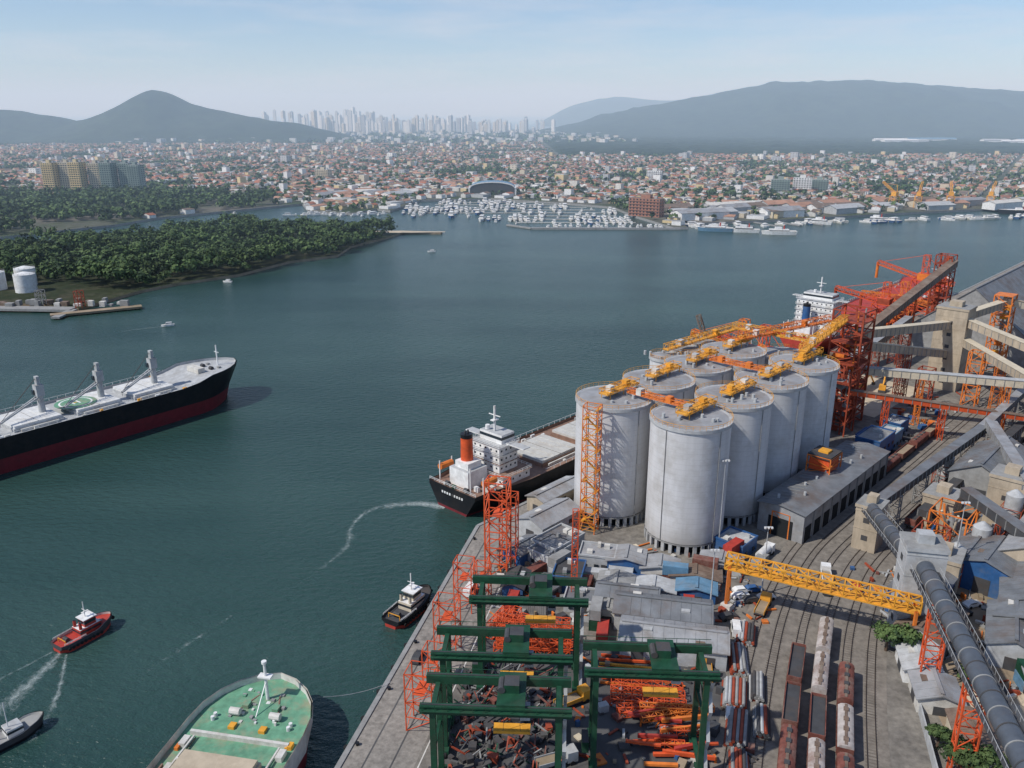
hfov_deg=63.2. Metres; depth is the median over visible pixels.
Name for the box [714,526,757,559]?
site office
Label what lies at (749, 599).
parked car
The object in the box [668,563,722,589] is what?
site shed
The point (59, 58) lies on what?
sky
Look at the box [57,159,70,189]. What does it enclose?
apartment building
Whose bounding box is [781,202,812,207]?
waterfront warehouse
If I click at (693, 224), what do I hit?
fishing boats
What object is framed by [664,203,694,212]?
waterfront warehouse
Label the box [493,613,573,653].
stacked crane trusses
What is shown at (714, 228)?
ferry boat
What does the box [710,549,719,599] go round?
light mast
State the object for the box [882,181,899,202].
dock crane
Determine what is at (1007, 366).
conveyor gallery
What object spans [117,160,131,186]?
apartment building
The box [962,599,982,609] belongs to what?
parked car
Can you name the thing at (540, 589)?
gantry crane
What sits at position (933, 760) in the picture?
boundary wall
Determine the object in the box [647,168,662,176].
apartment block
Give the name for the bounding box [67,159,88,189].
apartment building
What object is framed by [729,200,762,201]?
waterfront warehouse
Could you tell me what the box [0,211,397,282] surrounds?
forest
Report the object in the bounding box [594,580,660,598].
storage shed
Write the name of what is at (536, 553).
site office
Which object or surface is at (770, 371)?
conveyor bridge
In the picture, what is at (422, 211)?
marina boats
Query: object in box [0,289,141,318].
oil pier
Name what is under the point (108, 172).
apartment building
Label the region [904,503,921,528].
freight wagon
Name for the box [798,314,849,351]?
conveyor bridge
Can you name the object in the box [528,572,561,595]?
site shed
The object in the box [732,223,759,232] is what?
ferry boat
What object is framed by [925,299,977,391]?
concrete transfer tower
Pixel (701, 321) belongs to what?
mobile crane
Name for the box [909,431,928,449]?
freight wagon
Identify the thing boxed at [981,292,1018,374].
conveyor tower
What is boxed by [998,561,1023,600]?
workshop shed
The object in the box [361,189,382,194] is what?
waterfront warehouse
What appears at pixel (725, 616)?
parked car
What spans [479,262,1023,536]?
berth apron road
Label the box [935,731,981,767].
tree
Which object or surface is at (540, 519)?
quay shed
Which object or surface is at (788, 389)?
grain silo
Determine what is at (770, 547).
tanker truck
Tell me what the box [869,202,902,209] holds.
waterfront warehouse
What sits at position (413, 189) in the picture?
waterfront warehouse
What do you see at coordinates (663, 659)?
gantry crane
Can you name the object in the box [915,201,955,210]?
waterfront warehouse
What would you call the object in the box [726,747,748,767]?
steel pipe stack
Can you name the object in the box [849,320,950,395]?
conveyor gallery
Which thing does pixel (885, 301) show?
ship loader
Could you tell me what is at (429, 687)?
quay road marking
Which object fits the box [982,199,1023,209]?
waterfront warehouse
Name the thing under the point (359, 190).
waterfront warehouse
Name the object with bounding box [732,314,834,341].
conveyor bridge
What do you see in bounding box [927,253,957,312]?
conveyor tower
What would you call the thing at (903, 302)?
conveyor gallery
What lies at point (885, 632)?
tree
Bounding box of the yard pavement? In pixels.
[444,637,726,767]
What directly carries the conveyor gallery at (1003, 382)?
on the port ground at (908, 747)
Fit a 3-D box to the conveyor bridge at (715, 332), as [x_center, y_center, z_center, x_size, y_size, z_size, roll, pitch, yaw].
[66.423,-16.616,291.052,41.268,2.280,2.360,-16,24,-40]
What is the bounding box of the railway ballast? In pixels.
[710,371,1023,767]
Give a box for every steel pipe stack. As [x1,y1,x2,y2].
[720,676,748,709]
[723,707,750,747]
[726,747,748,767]
[728,642,748,676]
[734,620,756,646]
[749,670,765,703]
[752,703,770,740]
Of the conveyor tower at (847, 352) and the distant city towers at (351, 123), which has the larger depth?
the distant city towers at (351, 123)
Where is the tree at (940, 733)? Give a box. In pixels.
[924,723,954,748]
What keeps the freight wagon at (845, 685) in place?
on the railway tracks
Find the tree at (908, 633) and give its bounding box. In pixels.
[891,619,922,646]
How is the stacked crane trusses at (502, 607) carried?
on the port ground at (908, 747)
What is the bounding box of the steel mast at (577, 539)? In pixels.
[571,508,578,591]
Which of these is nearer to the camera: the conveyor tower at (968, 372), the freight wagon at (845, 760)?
the freight wagon at (845, 760)
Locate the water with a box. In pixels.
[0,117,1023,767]
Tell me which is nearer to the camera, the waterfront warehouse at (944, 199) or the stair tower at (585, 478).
the stair tower at (585, 478)
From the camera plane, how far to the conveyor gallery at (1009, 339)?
327.44 m
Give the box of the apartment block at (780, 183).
[770,176,790,192]
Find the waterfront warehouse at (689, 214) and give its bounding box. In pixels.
[671,208,730,220]
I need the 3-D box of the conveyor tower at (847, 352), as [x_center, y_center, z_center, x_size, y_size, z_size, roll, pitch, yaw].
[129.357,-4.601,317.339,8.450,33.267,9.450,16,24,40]
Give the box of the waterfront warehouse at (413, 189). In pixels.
[402,188,420,191]
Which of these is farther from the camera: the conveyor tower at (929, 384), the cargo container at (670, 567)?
the conveyor tower at (929, 384)
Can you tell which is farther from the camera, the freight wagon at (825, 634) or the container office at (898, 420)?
the container office at (898, 420)
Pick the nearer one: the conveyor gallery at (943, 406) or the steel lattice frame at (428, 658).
the steel lattice frame at (428, 658)
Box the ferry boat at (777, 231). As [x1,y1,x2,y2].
[761,225,796,234]
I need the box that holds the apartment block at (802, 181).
[792,174,812,189]
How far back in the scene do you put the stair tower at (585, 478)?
224.67 m
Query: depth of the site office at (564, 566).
204.06 m
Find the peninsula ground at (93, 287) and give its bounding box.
[0,230,440,310]
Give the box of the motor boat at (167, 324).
[161,322,173,326]
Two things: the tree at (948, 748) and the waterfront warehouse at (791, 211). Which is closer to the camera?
the tree at (948, 748)
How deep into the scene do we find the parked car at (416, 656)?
175.16 m
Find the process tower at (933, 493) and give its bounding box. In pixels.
[918,481,962,531]
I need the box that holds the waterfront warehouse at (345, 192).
[332,190,357,196]
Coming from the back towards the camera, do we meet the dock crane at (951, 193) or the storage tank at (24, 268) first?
the dock crane at (951, 193)
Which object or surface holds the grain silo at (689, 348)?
on the berth apron road at (523, 509)
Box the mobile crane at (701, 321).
[696,314,706,335]
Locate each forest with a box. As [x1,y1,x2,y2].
[0,182,279,231]
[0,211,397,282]
[539,135,1023,155]
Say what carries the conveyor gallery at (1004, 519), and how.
on the port ground at (908, 747)
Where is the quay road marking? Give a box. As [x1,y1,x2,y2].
[361,531,511,767]
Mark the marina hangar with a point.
(488, 186)
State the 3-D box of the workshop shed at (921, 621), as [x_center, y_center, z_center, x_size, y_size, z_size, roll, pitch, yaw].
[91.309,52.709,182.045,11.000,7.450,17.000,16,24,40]
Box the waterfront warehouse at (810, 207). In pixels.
[806,203,833,212]
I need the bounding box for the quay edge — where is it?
[334,261,1023,767]
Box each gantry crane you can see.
[418,667,571,767]
[430,621,572,757]
[469,571,588,693]
[581,635,720,767]
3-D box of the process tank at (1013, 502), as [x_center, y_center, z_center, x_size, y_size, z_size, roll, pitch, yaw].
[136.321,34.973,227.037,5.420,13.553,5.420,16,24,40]
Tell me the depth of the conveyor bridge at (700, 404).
216.85 m
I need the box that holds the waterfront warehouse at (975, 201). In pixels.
[953,197,985,205]
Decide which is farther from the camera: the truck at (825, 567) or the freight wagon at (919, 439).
the freight wagon at (919, 439)
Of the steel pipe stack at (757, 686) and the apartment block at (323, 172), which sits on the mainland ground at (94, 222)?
the apartment block at (323, 172)
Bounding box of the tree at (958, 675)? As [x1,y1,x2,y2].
[954,664,969,683]
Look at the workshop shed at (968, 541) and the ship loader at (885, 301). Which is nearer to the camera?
the workshop shed at (968, 541)
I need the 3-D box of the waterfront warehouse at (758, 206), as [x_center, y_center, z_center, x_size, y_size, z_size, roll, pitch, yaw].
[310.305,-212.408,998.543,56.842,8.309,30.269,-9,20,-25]
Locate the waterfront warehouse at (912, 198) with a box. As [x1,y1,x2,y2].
[901,196,942,200]
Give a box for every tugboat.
[50,601,114,653]
[382,573,432,629]
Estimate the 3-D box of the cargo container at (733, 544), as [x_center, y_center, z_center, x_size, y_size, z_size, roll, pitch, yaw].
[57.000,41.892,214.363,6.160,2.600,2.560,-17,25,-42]
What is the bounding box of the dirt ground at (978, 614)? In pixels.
[939,587,1018,767]
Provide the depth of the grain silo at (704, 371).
257.18 m
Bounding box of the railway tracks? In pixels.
[721,373,1023,767]
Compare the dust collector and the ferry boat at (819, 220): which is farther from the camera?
the ferry boat at (819, 220)
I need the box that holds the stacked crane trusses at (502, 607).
[486,605,529,639]
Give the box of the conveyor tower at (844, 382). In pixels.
[831,364,860,436]
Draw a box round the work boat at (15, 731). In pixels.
[0,702,43,752]
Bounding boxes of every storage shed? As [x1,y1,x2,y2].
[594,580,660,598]
[612,590,713,629]
[618,614,729,671]
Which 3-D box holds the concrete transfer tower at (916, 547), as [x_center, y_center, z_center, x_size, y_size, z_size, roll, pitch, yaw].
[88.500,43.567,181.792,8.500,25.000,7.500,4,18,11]
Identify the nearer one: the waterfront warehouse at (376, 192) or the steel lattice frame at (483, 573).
the steel lattice frame at (483, 573)
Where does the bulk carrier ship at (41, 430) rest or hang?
on the water
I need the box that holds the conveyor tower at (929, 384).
[912,365,936,412]
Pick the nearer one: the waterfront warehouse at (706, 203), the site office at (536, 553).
the site office at (536, 553)
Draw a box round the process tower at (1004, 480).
[982,462,1023,523]
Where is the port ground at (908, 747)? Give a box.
[414,335,1001,767]
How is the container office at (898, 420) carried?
on the port ground at (908, 747)
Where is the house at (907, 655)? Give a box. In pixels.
[895,640,943,682]
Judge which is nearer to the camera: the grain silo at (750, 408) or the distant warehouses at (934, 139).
the grain silo at (750, 408)
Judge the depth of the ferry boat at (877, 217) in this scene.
910.52 m
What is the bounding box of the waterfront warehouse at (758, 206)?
[756,205,780,207]
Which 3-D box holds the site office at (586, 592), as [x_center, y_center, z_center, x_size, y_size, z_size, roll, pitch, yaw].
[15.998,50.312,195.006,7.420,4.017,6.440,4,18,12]
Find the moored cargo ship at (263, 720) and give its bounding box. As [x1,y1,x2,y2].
[147,659,312,767]
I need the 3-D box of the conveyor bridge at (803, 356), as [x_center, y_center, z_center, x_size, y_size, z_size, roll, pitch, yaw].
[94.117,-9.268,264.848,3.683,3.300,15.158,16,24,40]
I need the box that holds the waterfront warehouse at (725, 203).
[709,202,746,204]
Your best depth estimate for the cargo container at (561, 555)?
207.36 m
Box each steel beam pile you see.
[598,653,659,686]
[616,702,718,766]
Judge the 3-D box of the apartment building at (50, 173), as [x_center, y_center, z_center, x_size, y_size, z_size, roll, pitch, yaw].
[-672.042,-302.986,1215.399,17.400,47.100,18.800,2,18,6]
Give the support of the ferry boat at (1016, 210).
on the water
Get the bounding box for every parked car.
[410,649,424,664]
[718,611,738,621]
[725,704,735,719]
[730,591,749,599]
[732,585,751,593]
[742,594,758,603]
[745,584,763,592]
[757,593,775,600]
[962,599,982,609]
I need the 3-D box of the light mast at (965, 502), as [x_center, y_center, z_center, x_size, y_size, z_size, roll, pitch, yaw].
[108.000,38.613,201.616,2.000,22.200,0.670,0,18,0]
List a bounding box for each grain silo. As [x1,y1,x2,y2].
[573,381,652,526]
[622,365,695,409]
[644,348,685,368]
[644,399,733,555]
[664,351,732,402]
[669,339,699,354]
[688,335,717,348]
[694,381,773,525]
[700,338,766,382]
[733,365,808,495]
[761,344,801,366]
[768,350,839,472]
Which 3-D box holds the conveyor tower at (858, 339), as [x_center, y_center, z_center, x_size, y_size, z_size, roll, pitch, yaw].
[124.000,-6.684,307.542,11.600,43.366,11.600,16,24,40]
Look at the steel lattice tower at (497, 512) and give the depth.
204.28 m
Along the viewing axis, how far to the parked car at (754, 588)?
200.85 m
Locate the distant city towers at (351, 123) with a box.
[59,107,637,142]
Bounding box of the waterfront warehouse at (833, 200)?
[815,198,850,202]
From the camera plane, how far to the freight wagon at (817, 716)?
155.78 m
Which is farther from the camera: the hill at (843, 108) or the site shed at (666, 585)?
the hill at (843, 108)
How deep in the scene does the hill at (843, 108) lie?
4582.84 m
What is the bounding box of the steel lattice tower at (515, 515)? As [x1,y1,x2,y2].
[499,490,518,566]
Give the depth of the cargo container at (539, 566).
208.28 m
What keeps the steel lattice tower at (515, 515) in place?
on the port ground at (908, 747)
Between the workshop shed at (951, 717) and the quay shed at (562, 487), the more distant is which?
the quay shed at (562, 487)
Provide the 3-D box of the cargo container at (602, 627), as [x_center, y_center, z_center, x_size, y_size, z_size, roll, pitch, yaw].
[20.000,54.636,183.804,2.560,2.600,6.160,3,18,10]
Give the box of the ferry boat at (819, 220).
[811,216,832,224]
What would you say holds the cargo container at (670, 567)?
on the cargo container
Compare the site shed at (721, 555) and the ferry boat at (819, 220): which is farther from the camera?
the ferry boat at (819, 220)
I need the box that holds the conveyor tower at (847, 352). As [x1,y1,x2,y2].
[836,327,870,415]
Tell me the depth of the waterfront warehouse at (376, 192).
1149.61 m
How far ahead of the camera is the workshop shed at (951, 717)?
151.60 m
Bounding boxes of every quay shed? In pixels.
[516,497,581,535]
[525,475,574,510]
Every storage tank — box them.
[0,269,7,290]
[12,270,37,292]
[13,265,37,283]
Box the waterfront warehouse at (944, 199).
[943,196,969,200]
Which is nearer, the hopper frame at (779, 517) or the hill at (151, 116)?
the hopper frame at (779, 517)
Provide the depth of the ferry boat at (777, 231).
814.30 m
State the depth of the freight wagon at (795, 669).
170.81 m
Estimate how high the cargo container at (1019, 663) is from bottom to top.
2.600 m
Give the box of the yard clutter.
[480,390,1023,767]
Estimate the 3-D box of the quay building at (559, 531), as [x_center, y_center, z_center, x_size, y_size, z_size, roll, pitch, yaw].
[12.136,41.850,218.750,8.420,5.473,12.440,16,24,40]
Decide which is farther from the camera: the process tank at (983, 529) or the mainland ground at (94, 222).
the mainland ground at (94, 222)
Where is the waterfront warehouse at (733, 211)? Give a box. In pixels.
[695,207,738,217]
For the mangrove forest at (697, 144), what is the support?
on the mainland ground at (94, 222)
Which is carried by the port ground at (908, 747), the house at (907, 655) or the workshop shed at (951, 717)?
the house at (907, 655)
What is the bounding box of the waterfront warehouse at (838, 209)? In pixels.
[823,203,864,214]
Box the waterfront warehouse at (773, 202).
[760,199,794,205]
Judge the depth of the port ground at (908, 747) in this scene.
200.44 m
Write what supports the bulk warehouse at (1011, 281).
on the port ground at (908, 747)
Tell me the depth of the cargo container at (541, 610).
192.11 m
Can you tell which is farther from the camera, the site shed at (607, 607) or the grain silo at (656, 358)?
the grain silo at (656, 358)
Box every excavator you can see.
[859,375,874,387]
[878,377,886,392]
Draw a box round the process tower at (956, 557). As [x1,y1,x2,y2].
[945,541,966,597]
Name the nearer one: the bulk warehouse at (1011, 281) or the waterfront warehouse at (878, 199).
the bulk warehouse at (1011, 281)
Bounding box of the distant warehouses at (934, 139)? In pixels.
[872,138,1023,142]
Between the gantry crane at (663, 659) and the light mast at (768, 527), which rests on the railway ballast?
the light mast at (768, 527)
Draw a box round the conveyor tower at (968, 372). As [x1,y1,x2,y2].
[959,349,985,406]
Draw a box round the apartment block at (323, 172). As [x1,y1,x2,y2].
[315,167,331,176]
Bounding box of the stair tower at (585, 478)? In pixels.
[579,402,602,534]
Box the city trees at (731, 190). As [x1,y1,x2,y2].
[0,140,1023,218]
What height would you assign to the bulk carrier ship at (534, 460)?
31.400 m
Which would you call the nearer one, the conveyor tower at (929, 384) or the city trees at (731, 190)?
the conveyor tower at (929, 384)
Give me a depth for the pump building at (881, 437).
277.91 m
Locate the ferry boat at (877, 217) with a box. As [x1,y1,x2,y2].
[870,214,887,221]
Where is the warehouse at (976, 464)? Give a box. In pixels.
[947,436,1023,503]
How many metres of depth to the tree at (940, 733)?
149.95 m
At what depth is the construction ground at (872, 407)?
338.46 m
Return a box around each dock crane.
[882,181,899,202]
[913,181,923,206]
[946,181,954,200]
[986,181,996,200]
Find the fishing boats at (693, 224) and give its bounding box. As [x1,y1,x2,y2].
[283,210,1023,228]
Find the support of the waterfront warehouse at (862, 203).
on the mainland ground at (94, 222)
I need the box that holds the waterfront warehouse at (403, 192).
[379,190,413,196]
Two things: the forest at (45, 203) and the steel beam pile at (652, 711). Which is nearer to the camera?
the steel beam pile at (652, 711)
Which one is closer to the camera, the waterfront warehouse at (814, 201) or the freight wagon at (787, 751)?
the freight wagon at (787, 751)
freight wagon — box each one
[777,724,797,767]
[781,680,801,727]
[786,642,805,684]
[806,737,825,767]
[808,692,826,741]
[810,651,829,694]
[815,616,833,654]
[835,703,854,755]
[835,752,854,767]
[836,661,854,706]
[886,453,900,473]
[894,443,915,461]
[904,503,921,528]
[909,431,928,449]
[922,422,940,439]
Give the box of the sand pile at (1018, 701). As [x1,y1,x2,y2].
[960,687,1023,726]
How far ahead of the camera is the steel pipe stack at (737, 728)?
154.53 m
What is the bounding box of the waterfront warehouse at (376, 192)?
[374,190,397,193]
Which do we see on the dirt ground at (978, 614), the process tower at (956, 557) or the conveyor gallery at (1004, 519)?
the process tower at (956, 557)
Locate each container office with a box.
[881,424,903,448]
[883,414,909,433]
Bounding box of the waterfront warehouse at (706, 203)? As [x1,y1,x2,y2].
[701,201,735,205]
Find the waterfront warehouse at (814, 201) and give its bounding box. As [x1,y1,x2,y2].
[795,199,821,203]
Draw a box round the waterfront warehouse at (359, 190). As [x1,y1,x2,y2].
[355,189,374,191]
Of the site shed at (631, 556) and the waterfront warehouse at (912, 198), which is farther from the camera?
the waterfront warehouse at (912, 198)
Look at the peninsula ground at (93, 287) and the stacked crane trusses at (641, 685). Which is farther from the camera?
the peninsula ground at (93, 287)
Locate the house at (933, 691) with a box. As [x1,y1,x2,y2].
[907,667,966,716]
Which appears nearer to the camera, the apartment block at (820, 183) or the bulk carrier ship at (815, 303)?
the bulk carrier ship at (815, 303)
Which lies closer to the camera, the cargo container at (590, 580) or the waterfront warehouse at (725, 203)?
the cargo container at (590, 580)
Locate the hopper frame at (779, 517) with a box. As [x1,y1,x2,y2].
[770,510,790,539]
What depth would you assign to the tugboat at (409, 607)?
195.58 m
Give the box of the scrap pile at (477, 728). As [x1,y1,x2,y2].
[446,663,561,767]
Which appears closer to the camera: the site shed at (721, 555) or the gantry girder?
the gantry girder
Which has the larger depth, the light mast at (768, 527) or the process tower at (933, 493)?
the process tower at (933, 493)
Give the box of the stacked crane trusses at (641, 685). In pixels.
[610,678,686,712]
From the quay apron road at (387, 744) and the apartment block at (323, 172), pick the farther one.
the apartment block at (323, 172)
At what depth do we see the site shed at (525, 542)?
213.84 m
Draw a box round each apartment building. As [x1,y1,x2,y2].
[40,160,60,192]
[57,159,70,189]
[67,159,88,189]
[86,160,100,188]
[98,160,118,187]
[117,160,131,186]
[126,162,146,188]
[628,194,664,217]
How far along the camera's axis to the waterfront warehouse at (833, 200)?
1026.51 m
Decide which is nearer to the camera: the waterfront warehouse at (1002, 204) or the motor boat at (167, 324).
the motor boat at (167, 324)
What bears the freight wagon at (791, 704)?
on the railway tracks
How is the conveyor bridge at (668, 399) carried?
on the grain silo at (686, 469)
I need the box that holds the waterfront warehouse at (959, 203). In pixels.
[945,200,969,207]
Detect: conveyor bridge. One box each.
[599,376,639,399]
[627,387,689,407]
[645,360,681,377]
[663,323,737,350]
[675,394,717,419]
[686,346,719,365]
[709,355,765,371]
[719,375,757,397]
[722,334,752,349]
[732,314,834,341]
[732,321,812,342]
[758,360,792,378]
[792,346,823,364]
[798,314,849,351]
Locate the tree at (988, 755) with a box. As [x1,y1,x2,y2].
[960,741,1011,767]
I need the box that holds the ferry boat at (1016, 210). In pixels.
[998,207,1023,213]
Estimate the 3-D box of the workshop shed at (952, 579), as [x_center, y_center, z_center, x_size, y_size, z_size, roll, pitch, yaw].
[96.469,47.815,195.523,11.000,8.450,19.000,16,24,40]
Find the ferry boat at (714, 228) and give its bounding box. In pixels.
[698,222,732,231]
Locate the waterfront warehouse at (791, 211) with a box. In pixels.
[756,205,804,217]
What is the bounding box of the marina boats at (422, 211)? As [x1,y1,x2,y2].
[402,197,632,224]
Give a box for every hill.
[0,90,359,143]
[529,80,1023,136]
[539,89,735,125]
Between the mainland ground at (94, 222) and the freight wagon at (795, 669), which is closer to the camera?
the freight wagon at (795, 669)
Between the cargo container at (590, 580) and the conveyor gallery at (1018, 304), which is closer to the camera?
the cargo container at (590, 580)
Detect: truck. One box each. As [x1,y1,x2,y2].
[534,743,578,767]
[553,683,589,706]
[705,658,712,683]
[754,591,771,617]
[755,541,775,555]
[820,562,831,583]
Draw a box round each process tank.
[931,457,954,482]
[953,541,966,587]
[971,521,992,537]
[995,489,1023,535]
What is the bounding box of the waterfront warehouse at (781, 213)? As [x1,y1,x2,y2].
[758,209,783,217]
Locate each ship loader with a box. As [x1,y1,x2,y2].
[690,318,762,347]
[717,324,779,346]
[834,281,917,336]
[858,281,930,325]
[875,254,955,315]
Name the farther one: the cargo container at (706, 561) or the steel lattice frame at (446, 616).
the cargo container at (706, 561)
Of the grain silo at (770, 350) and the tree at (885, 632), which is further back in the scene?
the grain silo at (770, 350)
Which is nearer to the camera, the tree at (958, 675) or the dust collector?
the tree at (958, 675)
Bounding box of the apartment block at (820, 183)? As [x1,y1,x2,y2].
[812,176,828,190]
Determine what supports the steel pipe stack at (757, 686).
on the railway ballast
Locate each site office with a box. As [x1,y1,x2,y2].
[527,534,574,571]
[552,557,586,592]
[563,586,594,613]
[578,540,617,567]
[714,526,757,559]
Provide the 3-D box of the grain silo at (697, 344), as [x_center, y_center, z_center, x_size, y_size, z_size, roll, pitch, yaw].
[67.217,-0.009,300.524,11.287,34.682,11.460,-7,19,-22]
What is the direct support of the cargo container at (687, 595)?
on the port ground at (908, 747)
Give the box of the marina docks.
[402,202,824,233]
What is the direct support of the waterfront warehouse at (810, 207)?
on the mainland ground at (94, 222)
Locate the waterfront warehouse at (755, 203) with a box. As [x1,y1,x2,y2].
[747,202,765,211]
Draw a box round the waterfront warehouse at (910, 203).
[905,199,939,207]
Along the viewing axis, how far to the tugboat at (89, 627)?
186.64 m
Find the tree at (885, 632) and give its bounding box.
[869,619,902,650]
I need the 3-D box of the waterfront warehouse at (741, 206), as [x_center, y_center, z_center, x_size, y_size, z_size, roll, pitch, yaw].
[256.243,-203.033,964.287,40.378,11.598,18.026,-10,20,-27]
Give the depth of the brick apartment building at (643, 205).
935.71 m
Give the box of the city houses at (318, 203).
[0,141,1023,225]
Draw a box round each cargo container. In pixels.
[504,589,519,613]
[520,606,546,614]
[526,560,546,573]
[548,548,570,567]
[583,574,593,586]
[584,566,609,580]
[588,614,601,630]
[589,595,603,620]
[596,619,609,639]
[608,565,633,572]
[662,560,688,574]
[683,594,694,597]
[692,554,718,569]
[723,537,743,553]
[750,553,768,567]
[877,584,887,607]
[1013,669,1023,691]
[1015,658,1023,680]
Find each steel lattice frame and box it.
[403,660,438,730]
[421,640,442,680]
[432,591,461,650]
[452,554,475,613]
[473,560,491,594]
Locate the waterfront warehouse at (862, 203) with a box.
[834,201,867,205]
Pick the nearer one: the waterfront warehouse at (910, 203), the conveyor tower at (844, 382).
the conveyor tower at (844, 382)
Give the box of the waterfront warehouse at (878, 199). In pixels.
[864,197,895,201]
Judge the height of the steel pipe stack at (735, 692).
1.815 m
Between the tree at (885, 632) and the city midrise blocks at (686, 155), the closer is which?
the tree at (885, 632)
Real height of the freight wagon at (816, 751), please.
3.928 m
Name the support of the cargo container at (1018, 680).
on the dirt ground at (978, 614)
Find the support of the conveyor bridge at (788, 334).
attached to the conveyor bridge at (756, 333)
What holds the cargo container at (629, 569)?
on the port ground at (908, 747)
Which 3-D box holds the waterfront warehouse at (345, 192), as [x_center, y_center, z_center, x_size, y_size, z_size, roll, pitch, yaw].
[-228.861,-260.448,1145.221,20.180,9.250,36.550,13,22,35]
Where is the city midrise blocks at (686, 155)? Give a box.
[28,141,975,176]
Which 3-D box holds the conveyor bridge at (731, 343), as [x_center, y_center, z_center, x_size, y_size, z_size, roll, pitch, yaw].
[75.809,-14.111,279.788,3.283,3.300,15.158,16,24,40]
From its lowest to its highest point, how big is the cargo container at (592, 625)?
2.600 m
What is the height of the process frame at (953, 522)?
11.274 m
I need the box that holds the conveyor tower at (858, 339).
[827,304,876,427]
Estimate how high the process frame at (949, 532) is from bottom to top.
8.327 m
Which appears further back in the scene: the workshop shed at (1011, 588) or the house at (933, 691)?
the workshop shed at (1011, 588)
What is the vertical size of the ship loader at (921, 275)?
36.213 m
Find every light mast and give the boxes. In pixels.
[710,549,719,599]
[718,459,729,537]
[761,526,772,592]
[956,501,970,547]
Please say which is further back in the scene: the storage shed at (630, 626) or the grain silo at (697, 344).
the grain silo at (697, 344)
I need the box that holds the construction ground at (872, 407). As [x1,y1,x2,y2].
[838,375,920,416]
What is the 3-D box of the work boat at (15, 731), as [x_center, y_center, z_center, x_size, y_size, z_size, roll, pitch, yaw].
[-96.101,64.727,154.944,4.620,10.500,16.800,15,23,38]
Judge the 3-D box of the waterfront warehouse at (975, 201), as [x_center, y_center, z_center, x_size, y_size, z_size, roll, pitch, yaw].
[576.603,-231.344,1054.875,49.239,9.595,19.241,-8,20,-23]
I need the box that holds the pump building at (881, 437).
[855,425,895,456]
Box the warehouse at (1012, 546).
[998,515,1023,560]
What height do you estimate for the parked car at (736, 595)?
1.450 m
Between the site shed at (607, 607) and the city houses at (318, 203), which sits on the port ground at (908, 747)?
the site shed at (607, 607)
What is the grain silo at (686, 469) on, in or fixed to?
on the port ground at (908, 747)
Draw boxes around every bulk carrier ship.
[0,345,236,474]
[429,340,751,516]
[778,274,950,352]
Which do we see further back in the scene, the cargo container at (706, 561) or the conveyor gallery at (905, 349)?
the conveyor gallery at (905, 349)
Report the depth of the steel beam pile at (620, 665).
173.77 m
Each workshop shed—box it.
[885,571,961,611]
[891,606,969,660]
[945,706,1004,766]
[951,530,991,555]
[960,535,1017,598]
[984,598,1023,671]
[992,600,1023,621]
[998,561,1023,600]
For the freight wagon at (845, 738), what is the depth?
151.29 m
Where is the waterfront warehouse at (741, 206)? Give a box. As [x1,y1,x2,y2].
[716,203,751,210]
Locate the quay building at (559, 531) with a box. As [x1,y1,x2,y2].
[531,523,584,554]
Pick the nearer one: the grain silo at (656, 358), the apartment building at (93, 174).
the grain silo at (656, 358)
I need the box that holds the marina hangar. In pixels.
[468,180,515,194]
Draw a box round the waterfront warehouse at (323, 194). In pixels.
[313,191,333,198]
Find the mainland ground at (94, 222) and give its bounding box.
[0,129,1023,238]
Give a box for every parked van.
[463,581,478,596]
[730,619,741,636]
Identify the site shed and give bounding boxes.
[500,565,531,595]
[503,534,536,565]
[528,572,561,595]
[587,597,613,622]
[597,569,635,583]
[605,543,647,573]
[635,574,676,594]
[639,553,680,575]
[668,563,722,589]
[675,576,717,604]
[699,549,744,576]
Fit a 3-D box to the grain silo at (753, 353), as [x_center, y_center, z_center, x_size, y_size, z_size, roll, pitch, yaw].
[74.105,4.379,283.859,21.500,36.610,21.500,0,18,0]
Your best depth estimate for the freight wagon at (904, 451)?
279.35 m
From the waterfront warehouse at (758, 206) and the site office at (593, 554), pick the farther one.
the waterfront warehouse at (758, 206)
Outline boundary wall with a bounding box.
[918,703,937,767]
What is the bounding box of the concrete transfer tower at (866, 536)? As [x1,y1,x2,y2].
[851,492,889,553]
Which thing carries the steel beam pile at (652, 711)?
on the yard pavement
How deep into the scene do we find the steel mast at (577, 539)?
192.18 m
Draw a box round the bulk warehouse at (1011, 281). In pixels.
[898,264,1023,367]
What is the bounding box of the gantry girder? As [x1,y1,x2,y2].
[724,551,922,625]
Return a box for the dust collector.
[805,445,842,474]
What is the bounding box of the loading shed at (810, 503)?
[757,440,890,543]
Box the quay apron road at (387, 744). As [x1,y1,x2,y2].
[341,527,520,767]
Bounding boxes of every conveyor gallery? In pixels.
[829,260,958,358]
[841,315,912,377]
[847,388,1023,440]
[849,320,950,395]
[861,503,902,556]
[863,342,947,395]
[864,366,1023,429]
[878,424,986,525]
[910,560,1023,767]
[917,420,1023,517]
[959,486,1023,536]
[963,337,1023,408]
[967,318,1023,350]
[975,299,1008,317]
[979,388,1023,439]
[984,420,1023,489]
[1003,297,1023,308]
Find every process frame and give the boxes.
[911,519,952,541]
[926,497,978,541]
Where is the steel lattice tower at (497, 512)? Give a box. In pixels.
[483,475,510,573]
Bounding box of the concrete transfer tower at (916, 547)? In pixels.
[887,529,950,625]
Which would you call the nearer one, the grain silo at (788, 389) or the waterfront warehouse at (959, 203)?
the grain silo at (788, 389)
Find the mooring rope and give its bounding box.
[327,682,389,696]
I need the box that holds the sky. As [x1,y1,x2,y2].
[0,0,1023,116]
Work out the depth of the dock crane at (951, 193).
1022.80 m

